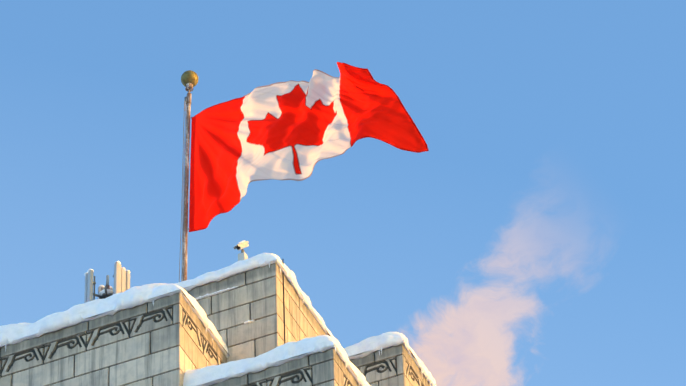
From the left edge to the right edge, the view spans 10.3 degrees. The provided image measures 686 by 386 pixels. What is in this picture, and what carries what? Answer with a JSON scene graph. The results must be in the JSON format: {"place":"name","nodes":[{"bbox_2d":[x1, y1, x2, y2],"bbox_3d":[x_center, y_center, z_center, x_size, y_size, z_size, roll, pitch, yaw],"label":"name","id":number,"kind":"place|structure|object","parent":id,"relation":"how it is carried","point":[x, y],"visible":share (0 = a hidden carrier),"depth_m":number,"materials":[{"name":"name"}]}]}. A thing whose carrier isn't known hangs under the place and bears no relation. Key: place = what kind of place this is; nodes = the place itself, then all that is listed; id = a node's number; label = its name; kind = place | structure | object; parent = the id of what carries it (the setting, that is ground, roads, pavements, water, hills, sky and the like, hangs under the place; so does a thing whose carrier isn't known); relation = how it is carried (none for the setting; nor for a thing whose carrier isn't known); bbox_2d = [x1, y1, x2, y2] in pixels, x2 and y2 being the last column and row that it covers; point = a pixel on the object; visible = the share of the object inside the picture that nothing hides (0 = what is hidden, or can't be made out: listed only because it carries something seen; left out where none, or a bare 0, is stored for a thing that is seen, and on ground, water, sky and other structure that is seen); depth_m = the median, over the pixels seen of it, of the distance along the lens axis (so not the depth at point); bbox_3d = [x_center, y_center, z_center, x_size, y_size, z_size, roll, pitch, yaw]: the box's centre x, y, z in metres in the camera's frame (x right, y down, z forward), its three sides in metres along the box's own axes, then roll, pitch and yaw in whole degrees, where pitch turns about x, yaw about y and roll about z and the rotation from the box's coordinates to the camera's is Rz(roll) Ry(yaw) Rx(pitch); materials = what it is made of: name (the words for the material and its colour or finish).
{"place":"outdoors","nodes":[
{"label":"outdoors","id":0,"kind":"place"},
{"bbox_2d":[187,263,325,361],"bbox_3d":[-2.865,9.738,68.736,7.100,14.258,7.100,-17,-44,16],"label":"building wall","id":1,"kind":"structure","parent":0,"point":[256,295],"depth_m":69.74,"materials":[{"name":"beige stone"}]},
{"bbox_2d":[0,293,226,385],"bbox_3d":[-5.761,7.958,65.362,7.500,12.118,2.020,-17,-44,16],"label":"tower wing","id":2,"kind":"structure","parent":1,"relation":"attached to","point":[165,341],"depth_m":67.59,"materials":[{"name":"grey stone"}]},
{"bbox_2d":[84,261,130,302],"bbox_3d":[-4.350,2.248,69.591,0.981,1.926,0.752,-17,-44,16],"label":"cell antenna cluster","id":3,"kind":"object","parent":2,"relation":"on","point":[121,275],"visible":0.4,"depth_m":69.75,"materials":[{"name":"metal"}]},
{"bbox_2d":[0,283,229,357],"bbox_3d":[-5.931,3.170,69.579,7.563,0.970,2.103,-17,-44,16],"label":"snow","id":4,"kind":"structure","parent":2,"relation":"on","point":[113,304],"depth_m":68.31,"materials":[{"name":"white snow"}]},
{"bbox_2d":[179,70,197,281],"bbox_3d":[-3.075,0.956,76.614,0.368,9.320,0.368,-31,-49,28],"label":"flagpole","id":5,"kind":"object","parent":1,"relation":"on","point":[189,80],"visible":0.75,"depth_m":77.86,"materials":[{"name":"metal"}]},
{"bbox_2d":[189,62,428,231],"bbox_3d":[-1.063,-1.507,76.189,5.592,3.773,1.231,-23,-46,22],"label":"canadian flag","id":6,"kind":"object","parent":5,"relation":"attached to","point":[293,130],"visible":1,"depth_m":76.11,"materials":[{"name":"fabric"}]},
{"bbox_2d":[195,286,254,323],"bbox_3d":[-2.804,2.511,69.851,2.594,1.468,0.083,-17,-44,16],"label":"snow patches","id":7,"kind":"object","parent":1,"relation":"attached to","point":[215,293],"visible":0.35,"depth_m":70.12,"materials":[{"name":"white snow"}]},
{"bbox_2d":[174,253,340,345],"bbox_3d":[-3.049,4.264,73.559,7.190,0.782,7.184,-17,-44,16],"label":"snow","id":8,"kind":"structure","parent":1,"relation":"on","point":[252,263],"depth_m":70.42,"materials":[{"name":"white snow"}]},
{"bbox_2d":[350,344,429,385],"bbox_3d":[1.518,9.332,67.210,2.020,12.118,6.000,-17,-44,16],"label":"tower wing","id":9,"kind":"structure","parent":1,"relation":"attached to","point":[395,366],"depth_m":68.80,"materials":[{"name":"grey stone"}]},
{"bbox_2d":[344,332,435,385],"bbox_3d":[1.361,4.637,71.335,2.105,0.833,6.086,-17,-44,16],"label":"snow","id":10,"kind":"structure","parent":9,"relation":"on","point":[366,347],"depth_m":69.16,"materials":[{"name":"white snow"}]},
{"bbox_2d":[209,348,358,385],"bbox_3d":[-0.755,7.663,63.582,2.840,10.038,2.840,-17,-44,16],"label":"building wall","id":11,"kind":"structure","parent":0,"point":[326,368],"depth_m":65.58,"materials":[{"name":"grey stone"}]},
{"bbox_2d":[183,335,369,385],"bbox_3d":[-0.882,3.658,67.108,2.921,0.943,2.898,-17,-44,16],"label":"snow","id":12,"kind":"structure","parent":11,"relation":"on","point":[276,356],"depth_m":66.05,"materials":[{"name":"white snow"}]},
{"bbox_2d":[0,0,685,385],"label":"sky","id":13,"kind":"structure","parent":0,"point":[538,238],"materials":[{"name":"blue"}]}
]}

